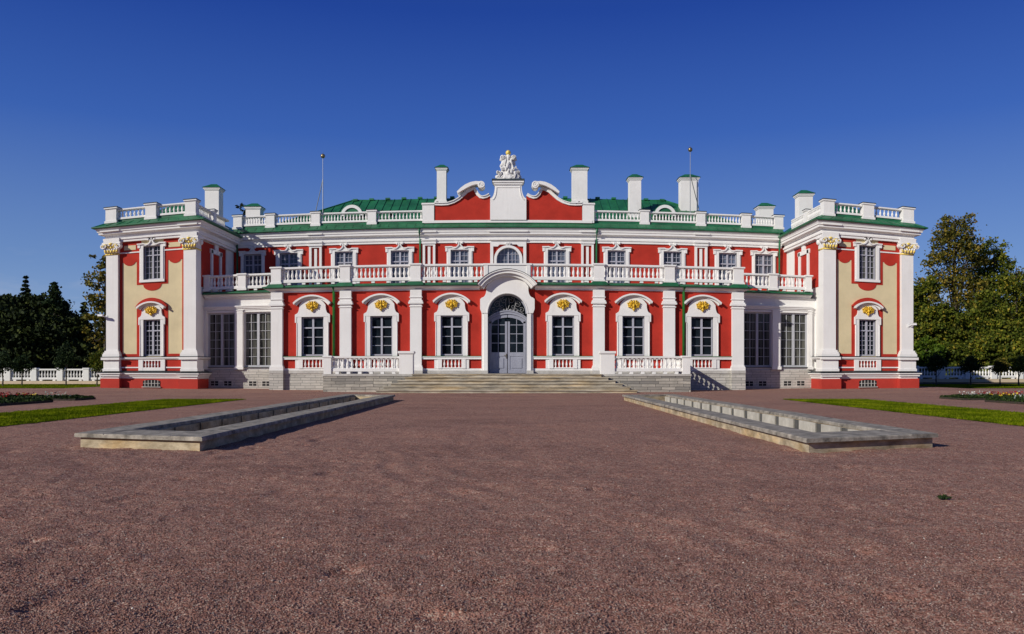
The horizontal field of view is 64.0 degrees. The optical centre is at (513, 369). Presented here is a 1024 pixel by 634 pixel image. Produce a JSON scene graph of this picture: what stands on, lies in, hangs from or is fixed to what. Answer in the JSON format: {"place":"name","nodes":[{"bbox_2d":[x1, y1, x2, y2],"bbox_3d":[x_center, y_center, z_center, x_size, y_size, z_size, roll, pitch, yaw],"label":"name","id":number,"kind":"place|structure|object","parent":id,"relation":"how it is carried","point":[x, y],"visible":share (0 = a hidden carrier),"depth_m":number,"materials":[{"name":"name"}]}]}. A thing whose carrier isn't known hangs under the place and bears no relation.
{"place":"outdoors","nodes":[
{"label":"outdoors","id":0,"kind":"place"},
{"bbox_2d":[0,386,1023,633],"bbox_3d":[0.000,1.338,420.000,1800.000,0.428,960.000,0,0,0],"label":"ground","id":1,"kind":"structure","parent":0,"point":[546,424],"depth_m":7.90,"materials":[{"name":"brown gravel"}]},
{"bbox_2d":[0,393,52,405],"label":"flower bed","id":2,"kind":"object","parent":1,"relation":"on","point":[5,401],"visible":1,"depth_m":30.99,"materials":[{"name":"plant"}]},
{"bbox_2d":[0,391,95,400],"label":"flower bed","id":3,"kind":"object","parent":1,"relation":"on","point":[65,397],"visible":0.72,"depth_m":34.61,"materials":[{"name":"plant"}]},
{"bbox_2d":[0,384,99,387],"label":"lawn","id":4,"kind":"structure","parent":1,"relation":"on","point":[41,386],"depth_m":63.04,"materials":[{"name":"green plant"}]},
{"bbox_2d":[0,350,17,385],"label":"young tree","id":5,"kind":"object","parent":4,"relation":"on","point":[5,358],"visible":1,"depth_m":63.88,"materials":[{"name":"green plant"}]},
{"bbox_2d":[12,354,34,384],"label":"young tree","id":6,"kind":"object","parent":4,"relation":"on","point":[22,362],"visible":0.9,"depth_m":65.85,"materials":[{"name":"green plant"}]},
{"bbox_2d":[52,341,80,384],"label":"young tree","id":7,"kind":"object","parent":4,"relation":"on","point":[64,358],"visible":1,"depth_m":65.79,"materials":[{"name":"green plant"}]},
{"bbox_2d":[87,347,104,385],"bbox_3d":[-32.261,-0.151,64.082,2.020,3.312,1.519,0,0,0],"label":"young tree","id":8,"kind":"object","parent":4,"relation":"on","point":[96,364],"visible":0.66,"depth_m":63.87,"materials":[{"name":"green plant"}]},
{"bbox_2d":[0,368,103,383],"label":"garden balustrade","id":9,"kind":"object","parent":1,"relation":"on","point":[59,378],"visible":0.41,"depth_m":71.85,"materials":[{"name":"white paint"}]},
{"bbox_2d":[0,398,243,425],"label":"lawn","id":10,"kind":"structure","parent":1,"relation":"on","point":[96,415],"depth_m":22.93,"materials":[{"name":"green plant"}]},
{"bbox_2d":[74,394,394,450],"bbox_3d":[-6.155,1.307,24.275,2.450,0.486,22.650,0,0,0],"label":"stone basin","id":11,"kind":"object","parent":1,"relation":"on","point":[203,432],"visible":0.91,"depth_m":16.51,"materials":[{"name":"grey stone"}]},
{"bbox_2d":[322,351,690,392],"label":"entrance stairs","id":12,"kind":"structure","parent":1,"relation":"on","point":[406,379],"depth_m":46.46,"materials":[{"name":"stone"}]},
{"bbox_2d":[91,165,927,389],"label":"palace","id":13,"kind":"structure","parent":1,"relation":"on","point":[508,277],"depth_m":50.98,"materials":[{"name":"red paint"}]},
{"bbox_2d":[143,380,159,386],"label":"cellar window","id":14,"kind":"structure","parent":13,"relation":"in","point":[147,383],"depth_m":50.86,"materials":[{"name":"paint"}]},
{"bbox_2d":[137,237,166,282],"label":"window","id":15,"kind":"structure","parent":13,"relation":"in","point":[154,256],"depth_m":50.95,"materials":[{"name":"white paint"}]},
{"bbox_2d":[136,298,167,355],"bbox_3d":[-22.500,-2.637,50.927,1.960,3.629,0.646,0,0,0],"label":"window","id":16,"kind":"structure","parent":13,"relation":"in","point":[154,331],"depth_m":50.88,"materials":[{"name":"white paint"}]},
{"bbox_2d":[210,380,218,385],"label":"cellar window","id":17,"kind":"structure","parent":13,"relation":"in","point":[212,382],"depth_m":52.54,"materials":[{"name":"glass"}]},
{"bbox_2d":[207,313,234,367],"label":"french window","id":18,"kind":"structure","parent":13,"relation":"in","point":[221,326],"depth_m":52.77,"materials":[{"name":"grey paint"}]},
{"bbox_2d":[210,245,233,291],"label":"blind window","id":19,"kind":"structure","parent":13,"relation":"in","point":[229,255],"depth_m":55.55,"materials":[{"name":"white paint"}]},
{"bbox_2d":[223,380,232,386],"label":"cellar window","id":20,"kind":"structure","parent":13,"relation":"in","point":[226,383],"depth_m":52.54,"materials":[{"name":"glass"}]},
{"bbox_2d":[238,246,265,285],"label":"window","id":21,"kind":"structure","parent":13,"relation":"in","point":[254,263],"depth_m":57.96,"materials":[{"name":"white paint"}]},
{"bbox_2d":[248,380,256,386],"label":"cellar window","id":22,"kind":"structure","parent":13,"relation":"in","point":[251,383],"depth_m":52.54,"materials":[{"name":"glass"}]},
{"bbox_2d":[244,312,270,367],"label":"french window","id":23,"kind":"structure","parent":13,"relation":"in","point":[257,325],"depth_m":52.77,"materials":[{"name":"grey paint"}]},
{"bbox_2d":[261,380,268,386],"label":"cellar window","id":24,"kind":"structure","parent":13,"relation":"in","point":[264,383],"depth_m":52.54,"materials":[{"name":"glass"}]},
{"bbox_2d":[274,244,303,284],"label":"window","id":25,"kind":"structure","parent":13,"relation":"in","point":[288,257],"depth_m":57.96,"materials":[{"name":"white paint"}]},
{"bbox_2d":[293,295,330,355],"bbox_3d":[-12.330,-2.684,50.177,2.280,3.744,0.646,0,0,0],"label":"window","id":26,"kind":"structure","parent":13,"relation":"in","point":[312,319],"depth_m":50.12,"materials":[{"name":"white paint"}]},
{"bbox_2d":[316,154,324,211],"bbox_3d":[-14.543,-13.805,61.500,0.742,4.974,0.331,0,0,0],"label":"lightning rod","id":27,"kind":"object","parent":13,"relation":"attached to","point":[322,155],"visible":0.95,"depth_m":61.48,"materials":[{"name":"grey metal"}]},
{"bbox_2d":[329,243,358,283],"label":"window","id":28,"kind":"structure","parent":13,"relation":"in","point":[340,256],"depth_m":57.83,"materials":[{"name":"white paint"}]},
{"bbox_2d":[362,293,399,355],"bbox_3d":[-8.120,-2.730,50.177,2.280,3.806,0.646,0,0,0],"label":"window","id":29,"kind":"structure","parent":13,"relation":"in","point":[382,312],"depth_m":50.12,"materials":[{"name":"white paint"}]},
{"bbox_2d":[385,242,414,282],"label":"window","id":30,"kind":"structure","parent":13,"relation":"in","point":[394,256],"depth_m":57.96,"materials":[{"name":"white paint"}]},
{"bbox_2d":[433,293,469,355],"bbox_3d":[-3.810,-2.757,50.177,2.280,3.841,0.646,0,0,0],"label":"window","id":31,"kind":"structure","parent":13,"relation":"in","point":[451,330],"depth_m":50.12,"materials":[{"name":"white paint"}]},
{"bbox_2d":[445,241,473,281],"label":"window","id":32,"kind":"structure","parent":13,"relation":"in","point":[459,254],"depth_m":57.96,"materials":[{"name":"white paint"}]},
{"bbox_2d":[495,150,520,177],"bbox_3d":[-0.378,-14.409,57.836,1.901,2.150,0.958,0,0,0],"label":"statue","id":33,"kind":"object","parent":13,"relation":"on","point":[507,167],"visible":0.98,"depth_m":57.57,"materials":[{"name":"white stone"}]},
{"bbox_2d":[494,242,521,262],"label":"window","id":34,"kind":"structure","parent":13,"relation":"in","point":[508,253],"depth_m":58.06,"materials":[{"name":"white paint"}]},
{"bbox_2d":[542,241,571,281],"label":"window","id":35,"kind":"structure","parent":13,"relation":"in","point":[556,254],"depth_m":57.96,"materials":[{"name":"white paint"}]},
{"bbox_2d":[545,293,581,355],"bbox_3d":[3.010,-2.757,50.177,2.280,3.841,0.646,0,0,0],"label":"window","id":36,"kind":"structure","parent":13,"relation":"in","point":[563,329],"depth_m":50.12,"materials":[{"name":"white paint"}]},
{"bbox_2d":[602,242,630,282],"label":"window","id":37,"kind":"structure","parent":13,"relation":"in","point":[609,257],"depth_m":57.96,"materials":[{"name":"white paint"}]},
{"bbox_2d":[615,293,652,355],"bbox_3d":[7.320,-2.730,50.177,2.280,3.806,0.646,0,0,0],"label":"window","id":38,"kind":"structure","parent":13,"relation":"in","point":[633,319],"depth_m":50.12,"materials":[{"name":"white paint"}]},
{"bbox_2d":[658,243,687,283],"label":"window","id":39,"kind":"structure","parent":13,"relation":"in","point":[677,257],"depth_m":57.85,"materials":[{"name":"white paint"}]},
{"bbox_2d":[688,147,698,212],"bbox_3d":[13.491,-14.144,61.500,0.847,5.257,0.331,0,0,0],"label":"lightning rod","id":40,"kind":"object","parent":13,"relation":"attached to","point":[690,149],"visible":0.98,"depth_m":61.47,"materials":[{"name":"grey metal"}]},
{"bbox_2d":[684,295,721,355],"bbox_3d":[11.530,-2.684,50.177,2.280,3.744,0.646,0,0,0],"label":"window","id":41,"kind":"structure","parent":13,"relation":"in","point":[702,319],"depth_m":50.12,"materials":[{"name":"white paint"}]},
{"bbox_2d":[713,244,742,284],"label":"window","id":42,"kind":"structure","parent":13,"relation":"in","point":[727,257],"depth_m":57.96,"materials":[{"name":"white paint"}]},
{"bbox_2d":[746,380,753,386],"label":"cellar window","id":43,"kind":"structure","parent":13,"relation":"in","point":[749,383],"depth_m":52.54,"materials":[{"name":"glass"}]},
{"bbox_2d":[744,312,771,367],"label":"french window","id":44,"kind":"structure","parent":13,"relation":"in","point":[757,325],"depth_m":52.77,"materials":[{"name":"grey paint"}]},
{"bbox_2d":[758,380,766,386],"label":"cellar window","id":45,"kind":"structure","parent":13,"relation":"in","point":[761,383],"depth_m":52.54,"materials":[{"name":"glass"}]},
{"bbox_2d":[750,246,777,285],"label":"window","id":46,"kind":"structure","parent":13,"relation":"in","point":[761,263],"depth_m":57.96,"materials":[{"name":"white paint"}]},
{"bbox_2d":[783,380,791,386],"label":"cellar window","id":47,"kind":"structure","parent":13,"relation":"in","point":[786,383],"depth_m":52.54,"materials":[{"name":"glass"}]},
{"bbox_2d":[780,313,807,367],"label":"french window","id":48,"kind":"structure","parent":13,"relation":"in","point":[793,326],"depth_m":52.77,"materials":[{"name":"grey paint"}]},
{"bbox_2d":[787,245,809,291],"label":"blind window","id":49,"kind":"structure","parent":13,"relation":"in","point":[791,254],"depth_m":56.40,"materials":[{"name":"white paint"}]},
{"bbox_2d":[796,380,805,385],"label":"cellar window","id":50,"kind":"structure","parent":13,"relation":"in","point":[798,382],"depth_m":52.54,"materials":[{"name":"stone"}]},
{"bbox_2d":[853,237,882,282],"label":"window","id":51,"kind":"structure","parent":13,"relation":"in","point":[867,257],"depth_m":51.06,"materials":[{"name":"white paint"}]},
{"bbox_2d":[852,298,883,355],"bbox_3d":[21.980,-2.637,50.927,1.960,3.629,0.646,0,0,0],"label":"window","id":52,"kind":"structure","parent":13,"relation":"in","point":[867,331],"depth_m":50.88,"materials":[{"name":"white paint"}]},
{"bbox_2d":[859,380,876,386],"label":"cellar window","id":53,"kind":"structure","parent":13,"relation":"in","point":[863,383],"depth_m":50.86,"materials":[{"name":"paint"}]},
{"bbox_2d":[622,394,937,452],"bbox_3d":[5.810,1.307,24.025,2.580,0.486,22.750,0,0,0],"label":"stone basin","id":54,"kind":"object","parent":1,"relation":"on","point":[804,432],"visible":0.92,"depth_m":16.35,"materials":[{"name":"grey stone"}]},
{"bbox_2d":[783,398,1023,425],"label":"lawn","id":55,"kind":"structure","parent":1,"relation":"on","point":[931,415],"depth_m":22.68,"materials":[{"name":"green plant"}]},
{"bbox_2d":[937,494,951,499],"bbox_3d":[4.310,1.268,8.149,0.209,0.050,0.157,0,0,0],"label":"weed","id":56,"kind":"object","parent":1,"relation":"on","point":[943,496],"visible":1,"depth_m":8.14,"materials":[{"name":"green plant"}]},
{"bbox_2d":[915,366,1023,381],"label":"garden balustrade","id":57,"kind":"object","parent":1,"relation":"on","point":[943,377],"visible":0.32,"depth_m":71.85,"materials":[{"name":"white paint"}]},
{"bbox_2d":[919,382,1023,383],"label":"woodland floor","id":58,"kind":"structure","parent":1,"relation":"on","point":[971,383],"depth_m":75.38,"materials":[{"name":"plant"}]},
{"bbox_2d":[913,275,943,343],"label":"deciduous tree","id":59,"kind":"object","parent":58,"relation":"on","point":[930,284],"visible":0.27,"depth_m":85.57,"materials":[{"name":"green plant"}]},
{"bbox_2d":[913,335,948,382],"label":"deciduous tree","id":60,"kind":"object","parent":58,"relation":"on","point":[919,347],"visible":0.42,"depth_m":77.66,"materials":[{"name":"green plant"}]},
{"bbox_2d":[914,302,978,378],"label":"deciduous tree","id":61,"kind":"object","parent":58,"relation":"on","point":[943,326],"visible":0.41,"depth_m":81.43,"materials":[{"name":"green plant"}]},
{"bbox_2d":[913,212,999,333],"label":"lime tree","id":62,"kind":"object","parent":58,"relation":"on","point":[966,245],"visible":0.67,"depth_m":91.30,"materials":[{"name":"green plant"}]},
{"bbox_2d":[934,342,988,382],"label":"deciduous tree","id":63,"kind":"object","parent":58,"relation":"on","point":[954,354],"visible":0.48,"depth_m":78.31,"materials":[{"name":"green plant"}]},
{"bbox_2d":[953,288,1015,343],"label":"deciduous tree","id":64,"kind":"object","parent":58,"relation":"on","point":[978,316],"visible":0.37,"depth_m":83.20,"materials":[{"name":"green plant"}]},
{"bbox_2d":[959,329,1020,382],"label":"deciduous tree","id":65,"kind":"object","parent":58,"relation":"on","point":[989,349],"visible":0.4,"depth_m":79.44,"materials":[{"name":"green plant"}]},
{"bbox_2d":[959,236,1022,334],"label":"oak tree","id":66,"kind":"object","parent":58,"relation":"on","point":[983,270],"visible":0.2,"depth_m":96.80,"materials":[{"name":"green plant"}]},
{"bbox_2d":[965,315,1019,345],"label":"deciduous tree","id":67,"kind":"object","parent":58,"relation":"on","point":[1012,333],"visible":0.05,"depth_m":82.09,"materials":[{"name":"green plant"}]},
{"bbox_2d":[978,266,1023,331],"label":"deciduous tree","id":68,"kind":"object","parent":58,"relation":"on","point":[1018,272],"depth_m":92.38,"materials":[{"name":"green plant"}]},
{"bbox_2d":[982,252,1023,331],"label":"deciduous tree","id":69,"kind":"object","parent":58,"relation":"on","point":[1014,287],"visible":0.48,"depth_m":89.62,"materials":[{"name":"green plant"}]},
{"bbox_2d":[1001,318,1023,382],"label":"deciduous tree","id":70,"kind":"object","parent":58,"relation":"on","point":[1017,340],"visible":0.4,"depth_m":79.65,"materials":[{"name":"green plant"}]},
{"bbox_2d":[919,384,1023,387],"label":"lawn","id":71,"kind":"structure","parent":1,"relation":"on","point":[974,386],"depth_m":64.94,"materials":[{"name":"green plant"}]},
{"bbox_2d":[923,351,947,384],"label":"young tree","id":72,"kind":"object","parent":71,"relation":"on","point":[936,362],"visible":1,"depth_m":65.85,"materials":[{"name":"green plant"}]},
{"bbox_2d":[957,355,984,384],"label":"young tree","id":73,"kind":"object","parent":71,"relation":"on","point":[971,363],"visible":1,"depth_m":65.82,"materials":[{"name":"green plant"}]},
{"bbox_2d":[988,357,1009,384],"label":"young tree","id":74,"kind":"object","parent":71,"relation":"on","point":[1000,365],"visible":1,"depth_m":65.77,"materials":[{"name":"green plant"}]},
{"bbox_2d":[1008,354,1023,385],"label":"young tree","id":75,"kind":"object","parent":71,"relation":"on","point":[1017,366],"visible":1,"depth_m":63.76,"materials":[{"name":"green plant"}]},
{"bbox_2d":[939,390,1023,399],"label":"flower bed","id":76,"kind":"object","parent":1,"relation":"on","point":[975,396],"visible":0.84,"depth_m":35.30,"materials":[{"name":"plant"}]},
{"bbox_2d":[985,394,1023,404],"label":"flower bed","id":77,"kind":"object","parent":1,"relation":"on","point":[1014,400],"visible":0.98,"depth_m":31.81,"materials":[{"name":"green plant"}]},
{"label":"woodland floor","id":78,"kind":"structure","parent":1,"relation":"on","visible":0},
{"bbox_2d":[0,293,29,325],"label":"deciduous tree","id":79,"kind":"object","parent":78,"relation":"on","point":[7,301],"visible":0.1,"depth_m":85.42,"materials":[{"name":"green plant"}]},
{"bbox_2d":[0,323,50,380],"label":"deciduous tree","id":80,"kind":"object","parent":78,"relation":"on","point":[20,343],"visible":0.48,"depth_m":78.86,"materials":[{"name":"green plant"}]},
{"bbox_2d":[19,275,43,380],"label":"spruce tree","id":81,"kind":"object","parent":78,"relation":"on","point":[27,290],"visible":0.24,"depth_m":93.78,"materials":[{"name":"green plant"}]},
{"bbox_2d":[10,293,58,316],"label":"deciduous tree","id":82,"kind":"object","parent":78,"relation":"on","point":[21,299],"visible":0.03,"depth_m":90.99,"materials":[{"name":"green plant"}]},
{"bbox_2d":[6,292,78,376],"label":"deciduous tree","id":83,"kind":"object","parent":78,"relation":"on","point":[34,300],"visible":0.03,"depth_m":88.81,"materials":[{"name":"green plant"}]},
{"bbox_2d":[0,305,89,380],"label":"deciduous tree","id":84,"kind":"object","parent":78,"relation":"on","point":[35,324],"visible":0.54,"depth_m":80.55,"materials":[{"name":"green plant"}]},
{"bbox_2d":[2,293,103,376],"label":"woodland","id":85,"kind":"object","parent":78,"relation":"on","point":[97,343],"visible":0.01,"depth_m":102.07,"materials":[{"name":"green plant"}]},
{"bbox_2d":[37,281,72,318],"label":"tree","id":86,"kind":"object","parent":78,"relation":"on","point":[53,291],"visible":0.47,"depth_m":87.78,"materials":[{"name":"green plant"}]},
{"bbox_2d":[22,310,102,380],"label":"deciduous tree","id":87,"kind":"object","parent":78,"relation":"on","point":[79,324],"visible":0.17,"depth_m":82.12,"materials":[{"name":"green plant"}]},
{"bbox_2d":[40,335,100,380],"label":"deciduous tree","id":88,"kind":"object","parent":78,"relation":"on","point":[83,356],"visible":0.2,"depth_m":81.13,"materials":[{"name":"green plant"}]},
{"bbox_2d":[46,297,96,380],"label":"deciduous tree","id":89,"kind":"object","parent":78,"relation":"on","point":[77,314],"visible":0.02,"depth_m":95.41,"materials":[{"name":"green plant"}]},
{"bbox_2d":[75,302,98,380],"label":"spruce tree","id":90,"kind":"object","parent":78,"relation":"on","point":[83,310],"visible":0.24,"depth_m":83.81,"materials":[{"name":"green plant"}]},
{"bbox_2d":[80,254,105,351],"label":"deciduous tree","id":91,"kind":"object","parent":78,"relation":"on","point":[98,305],"visible":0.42,"depth_m":77.71,"materials":[{"name":"green plant"}]},
{"bbox_2d":[235,203,245,221],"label":"deciduous tree","id":92,"kind":"object","parent":78,"relation":"on","point":[241,206],"visible":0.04,"depth_m":99.44,"materials":[{"name":"green plant"}]},
{"bbox_2d":[0,0,1023,332],"label":"sky","id":93,"kind":"structure","parent":0,"point":[919,104],"materials":[{"name":"blue"}]}
]}

